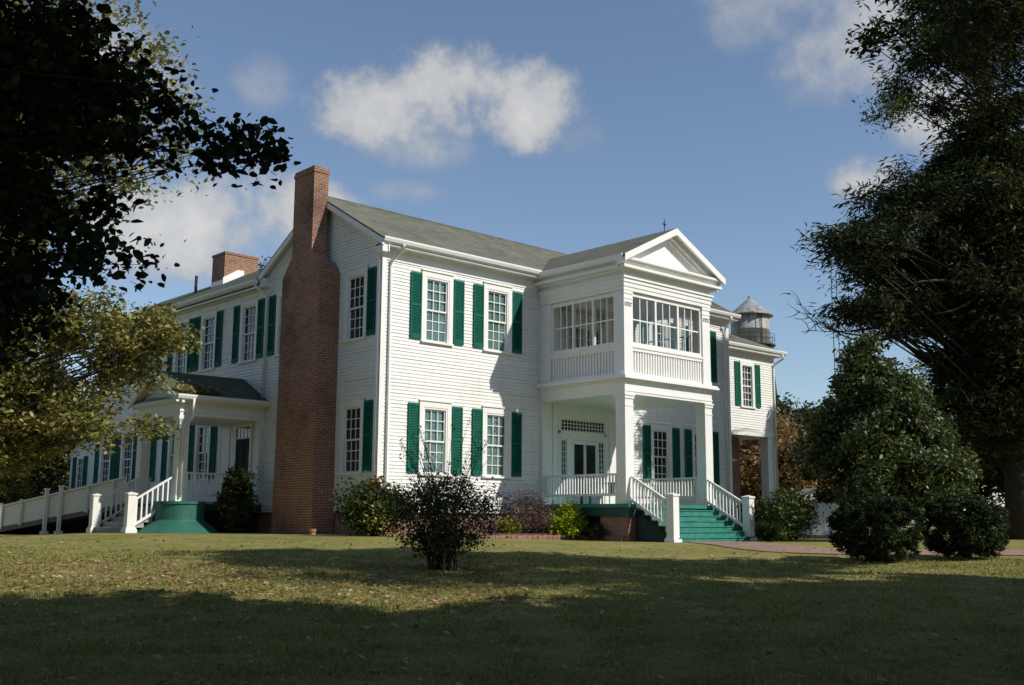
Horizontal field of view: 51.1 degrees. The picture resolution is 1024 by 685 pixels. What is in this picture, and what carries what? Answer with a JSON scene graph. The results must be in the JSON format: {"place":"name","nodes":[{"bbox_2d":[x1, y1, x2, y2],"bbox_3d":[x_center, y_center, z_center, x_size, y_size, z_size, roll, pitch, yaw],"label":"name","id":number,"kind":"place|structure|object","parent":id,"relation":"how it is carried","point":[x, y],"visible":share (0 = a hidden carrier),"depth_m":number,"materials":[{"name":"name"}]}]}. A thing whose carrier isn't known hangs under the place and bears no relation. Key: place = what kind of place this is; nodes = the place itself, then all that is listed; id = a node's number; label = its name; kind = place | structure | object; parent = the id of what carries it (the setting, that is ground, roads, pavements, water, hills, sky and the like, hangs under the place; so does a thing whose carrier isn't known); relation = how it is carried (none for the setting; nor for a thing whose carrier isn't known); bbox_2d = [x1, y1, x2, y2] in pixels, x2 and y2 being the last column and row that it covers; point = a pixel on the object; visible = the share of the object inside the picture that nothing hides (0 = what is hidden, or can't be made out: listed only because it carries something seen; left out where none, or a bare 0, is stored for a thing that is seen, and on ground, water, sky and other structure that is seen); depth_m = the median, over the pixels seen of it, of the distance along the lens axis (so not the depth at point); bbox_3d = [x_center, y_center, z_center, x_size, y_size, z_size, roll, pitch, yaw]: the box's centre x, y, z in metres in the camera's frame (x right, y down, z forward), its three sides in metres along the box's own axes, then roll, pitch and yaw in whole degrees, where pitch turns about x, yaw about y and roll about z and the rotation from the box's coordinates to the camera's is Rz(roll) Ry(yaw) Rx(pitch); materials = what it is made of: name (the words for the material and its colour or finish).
{"place":"outdoors","nodes":[
{"label":"outdoors","id":0,"kind":"place"},
{"bbox_2d":[0,522,1023,684],"bbox_3d":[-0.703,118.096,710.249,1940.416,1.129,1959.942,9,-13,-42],"label":"ground","id":1,"kind":"structure","parent":0,"point":[133,541],"depth_m":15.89,"materials":[{"name":"green plant"}]},
{"bbox_2d":[0,455,35,504],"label":"tree","id":2,"kind":"object","parent":1,"relation":"on","point":[12,489],"visible":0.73,"depth_m":48.71,"materials":[{"name":"green plant"}]},
{"bbox_2d":[11,411,86,498],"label":"tree","id":3,"kind":"object","parent":1,"relation":"on","point":[61,470],"visible":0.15,"depth_m":57.18,"materials":[{"name":"green plant"}]},
{"bbox_2d":[50,366,98,447],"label":"tree","id":4,"kind":"object","parent":1,"relation":"on","point":[85,402],"visible":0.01,"depth_m":71.09,"materials":[{"name":"green plant"}]},
{"bbox_2d":[0,477,150,533],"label":"wheelchair ramp","id":5,"kind":"structure","parent":1,"relation":"on","point":[65,512],"depth_m":39.78,"materials":[{"name":"white paint"}]},
{"bbox_2d":[0,226,208,495],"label":"oak tree","id":6,"kind":"object","parent":1,"relation":"on","point":[30,395],"visible":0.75,"depth_m":30.44,"materials":[{"name":"green plant"}]},
{"bbox_2d":[0,0,215,278],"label":"oak tree","id":7,"kind":"object","parent":1,"relation":"on","point":[154,49],"visible":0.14,"depth_m":36.62,"materials":[{"name":"green plant"}]},
{"bbox_2d":[0,0,300,371],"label":"dogwood tree","id":8,"kind":"object","parent":1,"relation":"on","point":[39,52],"visible":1,"depth_m":8.72,"materials":[{"name":"green plant"}]},
{"bbox_2d":[212,461,259,532],"bbox_3d":[-9.368,5.351,36.848,1.807,2.568,1.369,9,-13,-42],"label":"shrub","id":9,"kind":"object","parent":1,"relation":"on","point":[234,502],"visible":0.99,"depth_m":36.53,"materials":[{"name":"green plant"}]},
{"bbox_2d":[258,254,270,270],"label":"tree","id":10,"kind":"object","parent":1,"relation":"on","point":[260,264],"visible":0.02,"depth_m":83.74,"materials":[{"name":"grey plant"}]},
{"bbox_2d":[308,529,315,534],"bbox_3d":[-6.307,6.063,33.840,0.250,0.355,0.244,9,-13,-42],"label":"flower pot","id":11,"kind":"object","parent":1,"relation":"on","point":[312,531],"visible":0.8,"depth_m":33.76,"materials":[{"name":"ceramic"}]},
{"bbox_2d":[321,470,416,536],"bbox_3d":[-4.066,4.893,32.211,3.197,2.092,2.161,9,-13,-42],"label":"shrub","id":12,"kind":"object","parent":1,"relation":"on","point":[362,506],"visible":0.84,"depth_m":31.77,"materials":[{"name":"green plant"}]},
{"bbox_2d":[65,165,786,541],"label":"house","id":13,"kind":"structure","parent":1,"relation":"on","point":[343,339],"depth_m":37.55,"materials":[{"name":"white paint"}]},
{"bbox_2d":[75,456,83,487],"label":"window","id":14,"kind":"structure","parent":13,"relation":"in","point":[79,468],"depth_m":51.25,"materials":[{"name":"white paint"}]},
{"bbox_2d":[97,431,113,482],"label":"window","id":15,"kind":"structure","parent":13,"relation":"in","point":[104,459],"depth_m":49.34,"materials":[{"name":"white paint"}]},
{"bbox_2d":[119,428,133,482],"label":"window","id":16,"kind":"structure","parent":13,"relation":"in","point":[125,469],"depth_m":47.64,"materials":[{"name":"white paint"}]},
{"bbox_2d":[141,356,155,383],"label":"window","id":17,"kind":"structure","parent":13,"relation":"in","point":[148,356],"depth_m":46.98,"materials":[{"name":"white paint"}]},
{"bbox_2d":[165,423,174,482],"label":"window","id":18,"kind":"structure","parent":13,"relation":"in","point":[170,450],"depth_m":44.35,"materials":[{"name":"white paint"}]},
{"bbox_2d":[172,315,189,372],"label":"window","id":19,"kind":"structure","parent":13,"relation":"in","point":[181,361],"depth_m":44.84,"materials":[{"name":"white paint"}]},
{"bbox_2d":[164,379,223,394],"bbox_3d":[-11.184,1.526,37.493,2.357,0.632,0.956,9,-13,-42],"label":"leaf drift","id":20,"kind":"object","parent":13,"relation":"on","point":[197,388],"visible":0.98,"depth_m":37.36,"materials":[{"name":"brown plant"}]},
{"bbox_2d":[192,425,210,481],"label":"window","id":21,"kind":"structure","parent":13,"relation":"in","point":[201,443],"depth_m":42.50,"materials":[{"name":"white paint"}]},
{"bbox_2d":[197,307,217,372],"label":"window","id":22,"kind":"structure","parent":13,"relation":"in","point":[208,317],"depth_m":43.18,"materials":[{"name":"white paint"}]},
{"bbox_2d":[235,438,249,478],"bbox_3d":[-10.032,4.758,39.817,0.035,2.350,1.020,9,-13,-42],"label":"door","id":23,"kind":"structure","parent":13,"relation":"in","point":[242,445],"depth_m":39.89,"materials":[{"name":"paint"}]},
{"bbox_2d":[236,296,258,363],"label":"window","id":24,"kind":"structure","parent":13,"relation":"in","point":[249,307],"depth_m":40.84,"materials":[{"name":"white paint"}]},
{"bbox_2d":[273,289,281,356],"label":"window","id":25,"kind":"structure","parent":13,"relation":"in","point":[279,292],"depth_m":39.11,"materials":[{"name":"white paint"}]},
{"bbox_2d":[337,397,365,474],"bbox_3d":[-5.187,3.050,34.854,0.210,2.475,1.410,9,-13,-42],"label":"window","id":26,"kind":"structure","parent":13,"relation":"in","point":[351,409],"depth_m":34.99,"materials":[{"name":"white paint"}]},
{"bbox_2d":[341,264,369,342],"bbox_3d":[-5.161,-1.270,35.566,0.210,2.475,1.410,9,-13,-42],"label":"window","id":27,"kind":"structure","parent":13,"relation":"in","point":[355,281],"depth_m":35.70,"materials":[{"name":"white paint"}]},
{"bbox_2d":[418,399,452,475],"bbox_3d":[-2.560,3.157,35.413,1.410,2.475,0.210,9,-13,-42],"label":"window","id":28,"kind":"structure","parent":13,"relation":"in","point":[435,416],"depth_m":35.53,"materials":[{"name":"white paint"}]},
{"bbox_2d":[420,268,454,345],"bbox_3d":[-2.534,-1.162,36.124,1.410,2.475,0.210,9,-13,-42],"label":"window","id":29,"kind":"structure","parent":13,"relation":"in","point":[437,287],"depth_m":36.21,"materials":[{"name":"white paint"}]},
{"bbox_2d":[481,405,512,478],"bbox_3d":[-0.550,3.472,37.251,1.410,2.475,0.210,9,-13,-42],"label":"window","id":30,"kind":"structure","parent":13,"relation":"in","point":[499,465],"depth_m":37.35,"materials":[{"name":"white paint"}]},
{"bbox_2d":[483,281,513,354],"bbox_3d":[-0.524,-0.848,37.963,1.410,2.475,0.210,9,-13,-42],"label":"window","id":31,"kind":"structure","parent":13,"relation":"in","point":[497,297],"depth_m":38.06,"materials":[{"name":"white paint"}]},
{"bbox_2d":[551,292,614,353],"bbox_3d":[2.534,-0.642,37.895,0.120,1.850,3.100,9,-13,-42],"label":"gallery window","id":32,"kind":"structure","parent":13,"relation":"in","point":[609,295],"depth_m":38.09,"materials":[{"name":"white paint"}]},
{"bbox_2d":[565,319,603,349],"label":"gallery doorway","id":33,"kind":"structure","parent":13,"relation":"in","point":[583,329],"depth_m":40.90,"materials":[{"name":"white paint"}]},
{"bbox_2d":[573,440,596,503],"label":"screen door","id":34,"kind":"structure","parent":13,"relation":"in","point":[584,452],"depth_m":40.09,"materials":[{"name":"white paint"}]},
{"bbox_2d":[580,481,614,503],"bbox_3d":[3.392,5.574,39.577,2.000,0.860,0.500,9,-13,-42],"label":"bench","id":35,"kind":"object","parent":13,"relation":"on","point":[581,499],"visible":0.32,"depth_m":39.24,"materials":[{"name":"paint"}]},
{"bbox_2d":[649,319,670,347],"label":"window","id":36,"kind":"structure","parent":13,"relation":"in","point":[665,322],"depth_m":44.19,"materials":[{"name":"white paint"}]},
{"bbox_2d":[649,422,672,484],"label":"window","id":37,"kind":"structure","parent":13,"relation":"in","point":[661,433],"depth_m":43.38,"materials":[{"name":"white paint"}]},
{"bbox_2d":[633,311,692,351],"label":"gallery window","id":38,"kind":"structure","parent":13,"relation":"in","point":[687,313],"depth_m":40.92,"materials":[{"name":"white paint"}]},
{"bbox_2d":[632,292,701,356],"bbox_3d":[5.470,-0.597,38.064,3.900,1.850,0.120,9,-13,-42],"label":"gallery window","id":39,"kind":"structure","parent":13,"relation":"in","point":[654,300],"depth_m":38.17,"materials":[{"name":"white paint"}]},
{"bbox_2d":[689,323,692,351],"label":"window","id":40,"kind":"structure","parent":13,"relation":"in","point":[689,323],"depth_m":45.43,"materials":[{"name":"white paint"}]},
{"bbox_2d":[690,426,696,485],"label":"window","id":41,"kind":"structure","parent":13,"relation":"in","point":[693,428],"depth_m":44.71,"materials":[{"name":"white paint"}]},
{"bbox_2d":[739,360,756,408],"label":"window","id":42,"kind":"structure","parent":13,"relation":"in","point":[747,373],"depth_m":51.44,"materials":[{"name":"white paint"}]},
{"bbox_2d":[371,417,518,571],"bbox_3d":[-1.262,3.117,21.737,3.429,3.137,2.791,9,-13,-42],"label":"shrub","id":43,"kind":"object","parent":1,"relation":"on","point":[447,540],"visible":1,"depth_m":21.34,"materials":[{"name":"green plant"}]},
{"bbox_2d":[0,537,1023,684],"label":"fallen leaves","id":44,"kind":"object","parent":1,"relation":"on","point":[502,599],"visible":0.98,"depth_m":17.02,"materials":[{"name":"brown plant"}]},
{"bbox_2d":[458,533,572,538],"bbox_3d":[-0.094,6.528,35.805,4.350,0.310,1.900,9,-13,-42],"label":"flower bed","id":45,"kind":"object","parent":1,"relation":"on","point":[518,534],"visible":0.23,"depth_m":35.14,"materials":[{"name":"brown"}]},
{"bbox_2d":[491,516,528,533],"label":"shrub","id":46,"kind":"object","parent":45,"relation":"on","point":[507,527],"visible":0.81,"depth_m":35.37,"materials":[{"name":"green plant"}]},
{"bbox_2d":[493,485,560,533],"bbox_3d":[0.553,5.749,36.381,2.734,2.027,3.130,9,-13,-42],"label":"shrub","id":47,"kind":"object","parent":45,"relation":"on","point":[532,521],"visible":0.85,"depth_m":36.05,"materials":[{"name":"purple plant"}]},
{"bbox_2d":[544,498,590,538],"bbox_3d":[1.902,6.044,36.377,2.052,1.509,1.330,9,-13,-42],"label":"shrub","id":48,"kind":"object","parent":45,"relation":"on","point":[575,522],"visible":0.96,"depth_m":36.09,"materials":[{"name":"green plant"}]},
{"bbox_2d":[38,479,1004,525],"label":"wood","id":49,"kind":"object","parent":1,"relation":"on","point":[890,519],"depth_m":193.48,"materials":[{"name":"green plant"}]},
{"bbox_2d":[469,535,621,540],"bbox_3d":[0.819,6.424,35.248,5.322,0.172,1.854,3,-10,-17],"label":"brick edging","id":50,"kind":"object","parent":1,"relation":"on","point":[556,537],"visible":0.69,"depth_m":35.37,"materials":[{"name":"red brick"}]},
{"bbox_2d":[583,521,609,540],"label":"shrub","id":51,"kind":"object","parent":1,"relation":"on","point":[597,529],"visible":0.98,"depth_m":35.71,"materials":[{"name":"green plant"}]},
{"bbox_2d":[724,500,769,539],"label":"shrub","id":52,"kind":"object","parent":1,"relation":"on","point":[758,536],"visible":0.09,"depth_m":39.77,"materials":[{"name":"green plant"}]},
{"bbox_2d":[728,296,777,403],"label":"water tower","id":53,"kind":"structure","parent":1,"relation":"on","point":[751,323],"depth_m":100.05,"materials":[{"name":"metal"}]},
{"bbox_2d":[752,520,788,541],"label":"shrub","id":54,"kind":"object","parent":1,"relation":"on","point":[774,529],"visible":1,"depth_m":35.48,"materials":[{"name":"green plant"}]},
{"bbox_2d":[739,392,826,493],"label":"tree","id":55,"kind":"object","parent":1,"relation":"on","point":[782,406],"visible":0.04,"depth_m":74.34,"materials":[{"name":"green plant"}]},
{"bbox_2d":[754,476,830,540],"bbox_3d":[9.440,5.775,37.255,3.048,2.433,2.635,9,-13,-42],"label":"shrub","id":56,"kind":"object","parent":1,"relation":"on","point":[789,511],"visible":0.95,"depth_m":36.70,"materials":[{"name":"green plant"}]},
{"bbox_2d":[739,407,849,504],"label":"tree","id":57,"kind":"object","parent":1,"relation":"on","point":[750,474],"visible":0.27,"depth_m":58.49,"materials":[{"name":"orange plant"}]},
{"bbox_2d":[783,488,836,534],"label":"shed","id":58,"kind":"structure","parent":1,"relation":"on","point":[822,528],"depth_m":53.51,"materials":[{"name":"white paint"}]},
{"bbox_2d":[806,501,825,534],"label":"door","id":59,"kind":"structure","parent":58,"relation":"in","point":[821,528],"depth_m":53.44,"materials":[{"name":"white paint"}]},
{"bbox_2d":[791,407,858,527],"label":"tree","id":60,"kind":"object","parent":1,"relation":"on","point":[795,419],"depth_m":71.24,"materials":[{"name":"brown plant"}]},
{"bbox_2d":[831,270,840,394],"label":"radio mast","id":61,"kind":"object","parent":1,"relation":"on","point":[838,329],"visible":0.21,"depth_m":121.88,"materials":[{"name":"metal"}]},
{"bbox_2d":[823,492,927,561],"bbox_3d":[8.510,4.366,25.065,2.197,1.722,2.194,9,-13,-42],"label":"boxwood","id":62,"kind":"object","parent":1,"relation":"on","point":[868,511],"visible":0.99,"depth_m":24.67,"materials":[{"name":"green plant"}]},
{"bbox_2d":[776,331,983,537],"bbox_3d":[13.158,3.412,38.359,5.590,7.614,6.210,9,-13,-42],"label":"magnolia tree","id":63,"kind":"object","parent":1,"relation":"on","point":[877,422],"visible":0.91,"depth_m":37.45,"materials":[{"name":"green plant"}]},
{"bbox_2d":[781,0,1023,539],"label":"cedar tree","id":64,"kind":"object","parent":1,"relation":"on","point":[966,298],"visible":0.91,"depth_m":42.39,"materials":[{"name":"green plant"}]},
{"bbox_2d":[840,0,1023,153],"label":"cedar tree","id":65,"kind":"object","parent":1,"relation":"on","point":[987,20],"visible":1,"depth_m":17.13,"materials":[{"name":"green plant"}]},
{"bbox_2d":[916,491,1010,558],"bbox_3d":[10.790,4.417,25.680,2.123,1.699,2.124,9,-13,-42],"label":"boxwood","id":66,"kind":"object","parent":1,"relation":"on","point":[969,541],"visible":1,"depth_m":25.18,"materials":[{"name":"green plant"}]},
{"bbox_2d":[923,399,1004,531],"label":"tree","id":67,"kind":"object","parent":1,"relation":"on","point":[988,482],"visible":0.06,"depth_m":71.26,"materials":[{"name":"green plant"}]},
{"bbox_2d":[990,485,1004,505],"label":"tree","id":68,"kind":"object","parent":1,"relation":"on","point":[999,497],"depth_m":86.92,"materials":[{"name":"green plant"}]},
{"bbox_2d":[0,0,1023,522],"label":"sky","id":69,"kind":"structure","parent":0,"point":[563,126],"materials":[{"name":"blue"}]},
{"bbox_2d":[694,541,1023,554],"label":"path","id":70,"kind":"structure","parent":0,"point":[763,546],"depth_m":28.99,"materials":[{"name":"brick"}]}
]}

